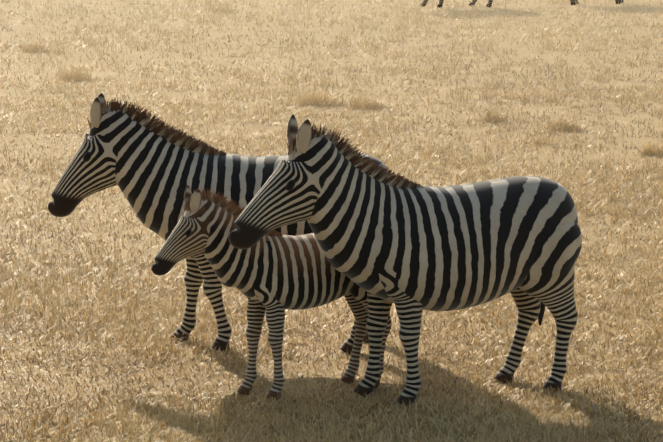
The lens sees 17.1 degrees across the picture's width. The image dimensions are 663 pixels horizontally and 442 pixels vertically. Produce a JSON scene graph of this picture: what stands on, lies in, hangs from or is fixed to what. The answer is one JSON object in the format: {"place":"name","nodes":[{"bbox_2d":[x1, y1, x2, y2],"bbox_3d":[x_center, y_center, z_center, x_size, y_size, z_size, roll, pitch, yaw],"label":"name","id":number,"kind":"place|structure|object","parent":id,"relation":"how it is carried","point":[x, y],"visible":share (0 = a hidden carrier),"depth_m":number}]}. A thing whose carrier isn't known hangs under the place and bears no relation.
{"place":"outdoors","nodes":[
{"label":"outdoors","id":0,"kind":"place"},
{"bbox_2d":[0,0,662,441],"bbox_3d":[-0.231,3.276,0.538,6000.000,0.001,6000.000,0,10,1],"label":"ground","id":1,"kind":"structure","parent":0,"point":[30,140],"depth_m":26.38},
{"bbox_2d":[48,93,388,353],"bbox_3d":[-0.713,0.021,14.537,2.307,1.705,0.694,0,10,1],"label":"zebra","id":2,"kind":"object","parent":1,"relation":"on","point":[152,168],"visible":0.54,"depth_m":14.36},
{"bbox_2d":[151,185,391,399],"bbox_3d":[-0.346,0.416,13.295,1.563,1.326,0.417,-5,11,-25],"label":"zebra foal","id":3,"kind":"object","parent":1,"relation":"on","point":[274,274],"visible":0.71,"depth_m":13.13},
{"bbox_2d":[228,114,581,405],"bbox_3d":[0.444,0.221,13.205,2.242,1.765,0.734,-4,10,-21],"label":"zebra","id":4,"kind":"object","parent":1,"relation":"on","point":[412,250],"visible":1,"depth_m":12.99},
{"bbox_2d":[420,0,492,7],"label":"zebra","id":5,"kind":"object","parent":1,"relation":"on","point":[440,4],"visible":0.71,"depth_m":44.29},
{"bbox_2d":[570,0,623,4],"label":"zebra","id":6,"kind":"object","parent":1,"relation":"on","point":[577,2],"visible":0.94,"depth_m":45.19}
]}

